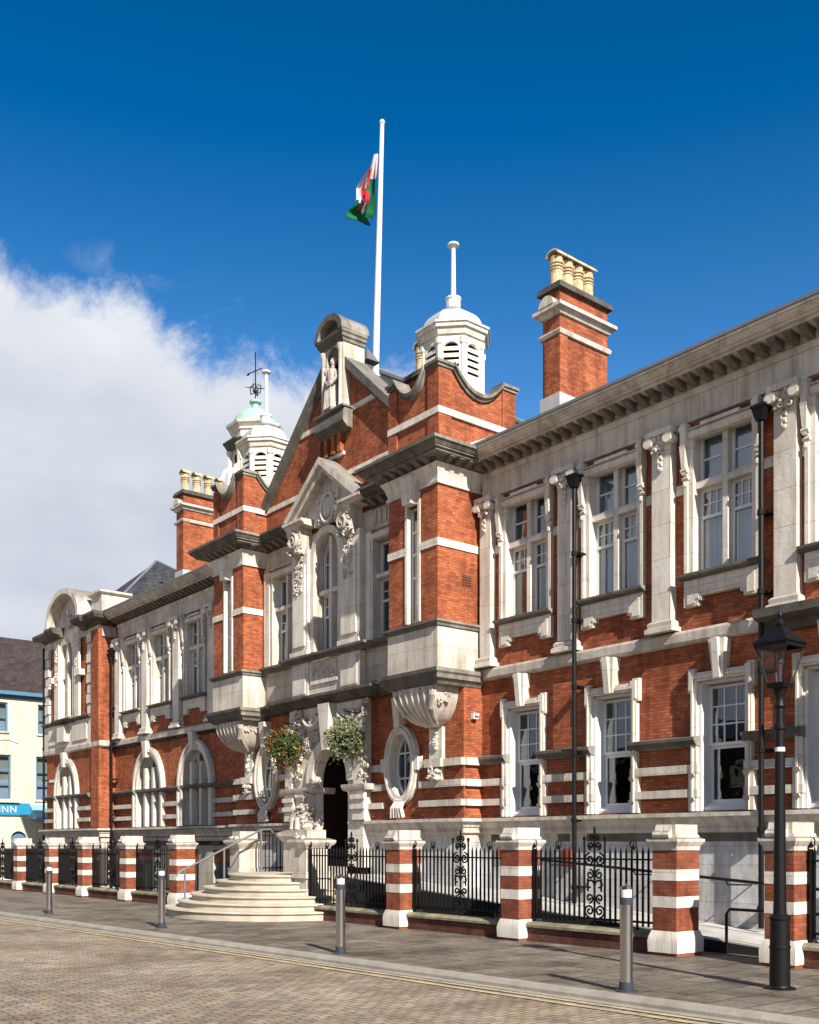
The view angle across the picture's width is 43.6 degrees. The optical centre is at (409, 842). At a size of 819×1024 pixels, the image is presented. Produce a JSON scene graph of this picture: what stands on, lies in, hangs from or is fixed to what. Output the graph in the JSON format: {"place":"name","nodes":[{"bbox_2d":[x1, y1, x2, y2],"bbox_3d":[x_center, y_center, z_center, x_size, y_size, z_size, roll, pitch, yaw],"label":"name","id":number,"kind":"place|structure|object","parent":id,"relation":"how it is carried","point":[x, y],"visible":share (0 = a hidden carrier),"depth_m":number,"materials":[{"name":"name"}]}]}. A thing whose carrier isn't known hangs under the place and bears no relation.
{"place":"outdoors","nodes":[
{"label":"outdoors","id":0,"kind":"place"},
{"bbox_2d":[0,917,740,1023],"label":"road","id":1,"kind":"structure","parent":0,"point":[48,975],"depth_m":11.09,"materials":[{"name":"beige brick"}]},
{"bbox_2d":[0,919,706,1023],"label":"yellow line","id":2,"kind":"object","parent":1,"relation":"on","point":[401,979],"visible":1,"depth_m":11.85,"materials":[{"name":"paint"}]},
{"bbox_2d":[1,918,733,1023],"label":"yellow line","id":3,"kind":"object","parent":1,"relation":"on","point":[417,978],"visible":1,"depth_m":11.93,"materials":[{"name":"paint"}]},
{"bbox_2d":[0,916,760,1023],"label":"road edge channel","id":4,"kind":"object","parent":1,"relation":"on","point":[630,1006],"visible":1,"depth_m":11.96,"materials":[{"name":"stone"}]},
{"bbox_2d":[0,911,818,1023],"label":"kerb","id":5,"kind":"structure","parent":1,"relation":"on","point":[753,1016],"depth_m":11.71,"materials":[{"name":"stone"}]},
{"bbox_2d":[0,889,818,1018],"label":"pavement","id":6,"kind":"structure","parent":0,"point":[726,982],"depth_m":14.09,"materials":[{"name":"grey stone"}]},
{"bbox_2d":[0,839,13,889],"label":"railing fence","id":7,"kind":"object","parent":6,"relation":"on","point":[7,863],"visible":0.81,"depth_m":36.82,"materials":[{"name":"metal"}]},
{"bbox_2d":[11,838,33,890],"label":"boundary pier","id":8,"kind":"structure","parent":6,"relation":"on","point":[19,845],"depth_m":35.17,"materials":[{"name":"brick"}]},
{"bbox_2d":[21,838,44,892],"bbox_3d":[-12.345,0.872,34.212,0.400,2.050,2.729,0,0,-39],"label":"railing fence","id":9,"kind":"object","parent":6,"relation":"on","point":[33,862],"visible":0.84,"depth_m":34.47,"materials":[{"name":"metal"}]},
{"bbox_2d":[44,864,54,913],"bbox_3d":[-8.095,1.055,23.002,0.230,1.138,0.230,0,0,-39],"label":"bollard","id":10,"kind":"object","parent":6,"relation":"on","point":[49,873],"visible":0.98,"depth_m":22.95,"materials":[{"name":"grey metal"}]},
{"bbox_2d":[42,838,66,893],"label":"boundary pier","id":11,"kind":"structure","parent":6,"relation":"on","point":[51,845],"depth_m":32.77,"materials":[{"name":"brick"}]},
{"bbox_2d":[53,837,77,895],"bbox_3d":[-10.490,0.861,31.905,0.400,2.050,2.449,0,0,-39],"label":"railing fence","id":12,"kind":"object","parent":6,"relation":"on","point":[66,861],"visible":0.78,"depth_m":32.13,"materials":[{"name":"metal"}]},
{"bbox_2d":[75,837,101,896],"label":"boundary pier","id":13,"kind":"structure","parent":6,"relation":"on","point":[84,845],"depth_m":30.56,"materials":[{"name":"brick"}]},
{"bbox_2d":[87,837,119,899],"bbox_3d":[-8.627,0.850,29.586,0.400,2.050,2.759,0,0,-39],"label":"railing fence","id":14,"kind":"object","parent":6,"relation":"on","point":[99,868],"visible":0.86,"depth_m":29.74,"materials":[{"name":"metal"}]},
{"bbox_2d":[117,836,144,901],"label":"boundary pier","id":15,"kind":"structure","parent":6,"relation":"on","point":[127,845],"depth_m":28.13,"materials":[{"name":"brick"}]},
{"bbox_2d":[130,836,169,904],"bbox_3d":[-6.675,0.838,27.158,0.400,2.050,2.729,0,0,-39],"label":"railing fence","id":16,"kind":"object","parent":6,"relation":"on","point":[144,896],"visible":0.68,"depth_m":27.38,"materials":[{"name":"metal"}]},
{"bbox_2d":[155,868,167,927],"bbox_3d":[-4.603,1.035,19.009,0.230,1.138,0.230,0,0,-39],"label":"bollard","id":17,"kind":"object","parent":6,"relation":"on","point":[161,899],"visible":0.98,"depth_m":18.95,"materials":[{"name":"grey metal"}]},
{"bbox_2d":[166,835,197,903],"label":"boundary pier","id":18,"kind":"structure","parent":6,"relation":"on","point":[182,848],"depth_m":25.74,"materials":[{"name":"brick"}]},
{"bbox_2d":[165,871,349,921],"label":"entrance steps","id":19,"kind":"structure","parent":6,"relation":"on","point":[273,896],"depth_m":21.33,"materials":[{"name":"stone"}]},
{"bbox_2d":[176,828,273,898],"bbox_3d":[-4.231,0.628,23.669,2.537,1.944,0.048,0,0,-39],"label":"step handrail","id":20,"kind":"object","parent":19,"relation":"on","point":[223,850],"visible":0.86,"depth_m":23.61,"materials":[{"name":"grey metal"}]},
{"bbox_2d":[223,831,266,873],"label":"gate pier","id":21,"kind":"structure","parent":19,"relation":"on","point":[245,855],"depth_m":24.55,"materials":[{"name":"stone"}]},
{"bbox_2d":[259,831,282,871],"bbox_3d":[-3.210,0.207,24.746,0.960,0.985,0.040,0,0,-39],"label":"landing railing","id":22,"kind":"object","parent":19,"relation":"on","point":[272,867],"visible":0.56,"depth_m":24.68,"materials":[{"name":"black metal"}]},
{"bbox_2d":[287,830,335,895],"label":"gate pier","id":23,"kind":"structure","parent":19,"relation":"on","point":[300,841],"depth_m":21.63,"materials":[{"name":"stone"}]},
{"bbox_2d":[332,874,348,953],"bbox_3d":[-0.973,1.014,14.460,0.230,1.138,0.230,0,0,-39],"label":"bollard","id":24,"kind":"object","parent":6,"relation":"on","point":[340,947],"visible":0.96,"depth_m":14.40,"materials":[{"name":"grey metal"}]},
{"bbox_2d":[308,832,385,926],"bbox_3d":[-1.143,0.805,20.275,0.400,2.050,3.089,0,0,-39],"label":"railing fence","id":25,"kind":"object","parent":6,"relation":"on","point":[364,916],"visible":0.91,"depth_m":20.21,"materials":[{"name":"metal"}]},
{"bbox_2d":[382,830,425,928],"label":"boundary pier","id":26,"kind":"structure","parent":6,"relation":"on","point":[398,845],"depth_m":18.70,"materials":[{"name":"brick"}]},
{"bbox_2d":[406,829,500,937],"bbox_3d":[0.892,0.793,17.742,0.400,2.050,2.669,0,0,-39],"label":"railing fence","id":27,"kind":"object","parent":6,"relation":"on","point":[459,924],"visible":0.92,"depth_m":17.76,"materials":[{"name":"metal"}]},
{"bbox_2d":[496,828,545,940],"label":"boundary pier","id":28,"kind":"structure","parent":6,"relation":"on","point":[516,845],"depth_m":16.33,"materials":[{"name":"brick"}]},
{"bbox_2d":[525,826,662,952],"bbox_3d":[2.787,0.781,15.384,0.400,2.050,2.639,0,0,-39],"label":"railing fence","id":29,"kind":"object","parent":6,"relation":"on","point":[594,935],"visible":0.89,"depth_m":15.42,"materials":[{"name":"metal"}]},
{"bbox_2d":[615,884,637,992],"bbox_3d":[2.253,0.995,10.637,0.230,1.138,0.230,0,0,-39],"label":"bollard","id":30,"kind":"object","parent":6,"relation":"on","point":[626,983],"visible":0.98,"depth_m":10.58,"materials":[{"name":"metal"}]},
{"bbox_2d":[646,824,704,956],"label":"boundary pier","id":31,"kind":"structure","parent":6,"relation":"on","point":[675,931],"depth_m":14.01,"materials":[{"name":"brick"}]},
{"bbox_2d":[752,609,807,990],"bbox_3d":[3.907,-0.435,10.799,0.404,4.050,0.404,0,0,-39],"label":"street lamp","id":32,"kind":"object","parent":6,"relation":"on","point":[779,637],"visible":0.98,"depth_m":10.75,"materials":[{"name":"black metal"}]},
{"bbox_2d":[758,822,818,968],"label":"boundary pier","id":33,"kind":"structure","parent":6,"relation":"on","point":[798,838],"depth_m":12.62,"materials":[{"name":"brick"}]},
{"bbox_2d":[802,836,818,969],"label":"railing fence","id":34,"kind":"object","parent":6,"relation":"on","point":[810,948],"visible":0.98,"depth_m":12.61,"materials":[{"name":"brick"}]},
{"bbox_2d":[0,0,818,887],"label":"sky","id":35,"kind":"structure","parent":0,"point":[179,179],"materials":[{"name":"blue"}]},
{"bbox_2d":[702,951,758,960],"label":"curb","id":36,"kind":"structure","parent":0,"point":[728,955],"depth_m":14.06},
{"bbox_2d":[725,908,818,952],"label":"ramp guard rail","id":37,"kind":"object","parent":36,"relation":"on","point":[737,909],"visible":0.71,"depth_m":14.31,"materials":[{"name":"black metal"}]},
{"bbox_3d":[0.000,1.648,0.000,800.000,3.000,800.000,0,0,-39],"label":"ground","id":38,"kind":"structure","parent":0,"visible":0},
{"bbox_2d":[32,241,818,939],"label":"hotel building","id":39,"kind":"structure","parent":38,"relation":"on","point":[582,587],"depth_m":20.31,"materials":[{"name":"red brick"}]},
{"bbox_2d":[53,752,78,828],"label":"window","id":40,"kind":"structure","parent":39,"relation":"in","point":[65,785],"depth_m":37.32,"materials":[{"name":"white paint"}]},
{"bbox_2d":[65,643,71,716],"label":"window","id":41,"kind":"structure","parent":39,"relation":"in","point":[68,657],"depth_m":37.10,"materials":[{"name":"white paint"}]},
{"bbox_2d":[119,634,140,727],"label":"window","id":42,"kind":"structure","parent":39,"relation":"in","point":[130,651],"depth_m":34.18,"materials":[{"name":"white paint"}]},
{"bbox_2d":[143,860,151,890],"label":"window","id":43,"kind":"structure","parent":39,"relation":"in","point":[146,889],"depth_m":33.19,"materials":[{"name":"black glass"}]},
{"bbox_2d":[132,741,165,826],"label":"window","id":44,"kind":"structure","parent":39,"relation":"in","point":[148,811],"depth_m":33.07,"materials":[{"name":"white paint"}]},
{"bbox_2d":[146,621,171,721],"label":"window","id":45,"kind":"structure","parent":39,"relation":"in","point":[159,640],"depth_m":32.39,"materials":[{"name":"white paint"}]},
{"bbox_2d":[178,607,206,714],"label":"window","id":46,"kind":"structure","parent":39,"relation":"in","point":[193,627],"depth_m":30.57,"materials":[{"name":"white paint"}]},
{"bbox_2d":[176,732,214,825],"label":"window","id":47,"kind":"structure","parent":39,"relation":"in","point":[196,807],"depth_m":30.53,"materials":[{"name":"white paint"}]},
{"bbox_2d":[195,861,198,890],"bbox_3d":[-6.744,1.620,31.015,0.055,2.840,1.900,0,0,-39],"label":"basement door","id":48,"kind":"structure","parent":39,"relation":"in","point":[197,865],"depth_m":30.45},
{"bbox_2d":[216,862,229,883],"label":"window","id":49,"kind":"structure","parent":39,"relation":"in","point":[219,865],"depth_m":29.27,"materials":[{"name":"black glass"}]},
{"bbox_2d":[217,558,232,672],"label":"window","id":50,"kind":"structure","parent":39,"relation":"in","point":[224,565],"depth_m":26.57,"materials":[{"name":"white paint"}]},
{"bbox_2d":[221,352,284,484],"bbox_3d":[-5.200,-12.150,34.565,2.445,8.800,2.445,0,0,-39],"label":"clock turret","id":51,"kind":"object","parent":39,"relation":"on","point":[242,424],"visible":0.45,"depth_m":34.03,"materials":[{"name":"beige paint"}]},
{"bbox_2d":[251,721,281,821],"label":"oval window","id":52,"kind":"structure","parent":39,"relation":"in","point":[266,801],"depth_m":26.22,"materials":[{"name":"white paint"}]},
{"bbox_2d":[269,566,291,665],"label":"window","id":53,"kind":"structure","parent":39,"relation":"in","point":[278,610],"depth_m":25.83,"materials":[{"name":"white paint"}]},
{"bbox_2d":[263,722,304,772],"bbox_3d":[-3.042,-2.265,24.460,1.054,1.234,1.012,0,0,-39],"label":"hanging basket","id":54,"kind":"object","parent":39,"relation":"attached to","point":[282,752],"visible":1,"depth_m":24.29,"materials":[{"name":"green plant"}]},
{"bbox_2d":[310,524,338,652],"bbox_3d":[-1.768,-5.975,24.058,0.505,2.890,1.320,0,0,-39],"label":"window","id":55,"kind":"structure","parent":39,"relation":"in","point":[332,594],"depth_m":24.06,"materials":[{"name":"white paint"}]},
{"bbox_2d":[321,710,366,765],"bbox_3d":[-1.445,-2.285,22.465,0.968,1.234,1.023,0,0,-39],"label":"hanging basket","id":56,"kind":"object","parent":39,"relation":"attached to","point":[341,742],"visible":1,"depth_m":22.31,"materials":[{"name":"green plant"}]},
{"bbox_2d":[372,119,384,375],"bbox_3d":[-0.754,-14.008,24.372,0.260,6.224,0.480,0,0,-39],"label":"flagpole","id":57,"kind":"object","parent":39,"relation":"on","point":[376,326],"visible":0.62,"depth_m":24.30,"materials":[{"name":"white metal"}]},
{"bbox_2d":[346,154,377,225],"bbox_3d":[-1.148,-15.610,24.720,0.285,1.480,1.154,0,0,-39],"label":"flag","id":58,"kind":"object","parent":57,"relation":"hanging from","point":[362,209],"visible":1,"depth_m":24.54,"materials":[{"name":"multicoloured fabric"}]},
{"bbox_2d":[369,528,388,639],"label":"window","id":59,"kind":"structure","parent":39,"relation":"in","point":[379,576],"depth_m":22.57,"materials":[{"name":"white paint"}]},
{"bbox_2d":[380,698,422,817],"bbox_3d":[-0.140,-1.795,21.851,0.441,2.550,1.280,0,0,-39],"label":"oval window","id":60,"kind":"structure","parent":39,"relation":"in","point":[401,733],"depth_m":21.84,"materials":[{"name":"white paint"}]},
{"bbox_2d":[399,475,420,624],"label":"window","id":61,"kind":"structure","parent":39,"relation":"in","point":[410,496],"depth_m":20.65,"materials":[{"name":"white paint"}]},
{"bbox_2d":[471,713,478,719],"bbox_3d":[1.316,-2.530,20.456,0.120,0.120,0.140,0,0,-39],"label":"security camera","id":62,"kind":"object","parent":39,"relation":"attached to","point":[474,716],"visible":1,"depth_m":20.41,"materials":[{"name":"white paint"}]},
{"bbox_2d":[492,475,555,647],"bbox_3d":[2.309,-5.335,19.714,0.542,2.990,1.500,0,0,-39],"label":"window","id":63,"kind":"structure","parent":39,"relation":"in","point":[524,519],"depth_m":19.75,"materials":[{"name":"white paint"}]},
{"bbox_2d":[499,673,548,816],"bbox_3d":[2.252,-1.875,19.745,0.590,2.730,1.220,0,0,-39],"label":"window","id":64,"kind":"structure","parent":39,"relation":"in","point":[512,729],"depth_m":20.00,"materials":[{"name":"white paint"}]},
{"bbox_2d":[561,850,571,864],"bbox_3d":[2.901,0.280,18.798,0.075,0.300,0.230,0,0,-39],"label":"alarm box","id":65,"kind":"object","parent":39,"relation":"attached to","point":[562,853],"visible":0.43,"depth_m":18.77,"materials":[{"name":"red"}]},
{"bbox_2d":[576,440,648,630],"bbox_3d":[3.649,-5.335,18.046,0.541,2.990,1.500,0,0,-39],"label":"window","id":66,"kind":"structure","parent":39,"relation":"in","point":[611,492],"depth_m":18.09,"materials":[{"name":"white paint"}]},
{"bbox_2d":[584,656,641,813],"bbox_3d":[3.618,-1.875,18.046,0.590,2.730,1.220,0,0,-39],"label":"window","id":67,"kind":"structure","parent":39,"relation":"in","point":[597,719],"depth_m":18.29,"materials":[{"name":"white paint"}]},
{"bbox_2d":[542,859,818,890],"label":"ramp handrail","id":68,"kind":"object","parent":39,"relation":"attached to","point":[749,882],"visible":0.54,"depth_m":15.71,"materials":[{"name":"black metal"}]},
{"bbox_2d":[676,395,765,608],"bbox_3d":[5.040,-5.335,16.316,0.541,2.990,1.500,0,0,-39],"label":"window","id":69,"kind":"structure","parent":39,"relation":"in","point":[719,455],"depth_m":16.38,"materials":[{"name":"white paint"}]},
{"bbox_2d":[688,636,757,810],"bbox_3d":[5.015,-1.875,16.308,0.590,2.730,1.220,0,0,-39],"label":"window","id":70,"kind":"structure","parent":39,"relation":"in","point":[702,706],"depth_m":16.51,"materials":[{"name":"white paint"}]},
{"bbox_2d":[792,620,818,808],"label":"window","id":71,"kind":"structure","parent":39,"relation":"in","point":[806,680],"depth_m":15.18,"materials":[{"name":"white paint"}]},
{"bbox_2d":[796,376,818,582],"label":"window","id":72,"kind":"structure","parent":39,"relation":"in","point":[809,395],"depth_m":15.04,"materials":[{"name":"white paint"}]},
{"bbox_2d":[335,876,758,955],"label":"ramp side wall","id":73,"kind":"structure","parent":38,"relation":"on","point":[714,946],"depth_m":18.34,"materials":[{"name":"paint"}]},
{"bbox_2d":[337,874,818,947],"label":"ramp","id":74,"kind":"structure","parent":38,"relation":"on","point":[739,936],"depth_m":16.43,"materials":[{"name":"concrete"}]},
{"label":"pavement","id":75,"kind":"structure","parent":0,"visible":0},
{"bbox_2d":[0,637,46,879],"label":"cream pub","id":76,"kind":"structure","parent":75,"relation":"on","point":[21,737],"depth_m":47.34,"materials":[{"name":"beige paint"}]},
{"bbox_2d":[0,702,9,732],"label":"window","id":77,"kind":"structure","parent":76,"relation":"in","point":[3,722],"depth_m":46.86,"materials":[{"name":"blue glass"}]},
{"bbox_2d":[0,754,12,800],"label":"window","id":78,"kind":"structure","parent":76,"relation":"in","point":[4,783],"depth_m":46.94,"materials":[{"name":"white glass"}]},
{"bbox_2d":[11,831,24,879],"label":"door","id":79,"kind":"structure","parent":76,"relation":"in","point":[17,834],"depth_m":47.20,"materials":[{"name":"blue glass"}]},
{"bbox_2d":[36,705,45,735],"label":"window","id":80,"kind":"structure","parent":76,"relation":"in","point":[40,730],"depth_m":47.85,"materials":[{"name":"blue glass"}]},
{"bbox_2d":[35,757,46,801],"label":"window","id":81,"kind":"structure","parent":76,"relation":"in","point":[39,784],"depth_m":47.96,"materials":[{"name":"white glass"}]}
]}

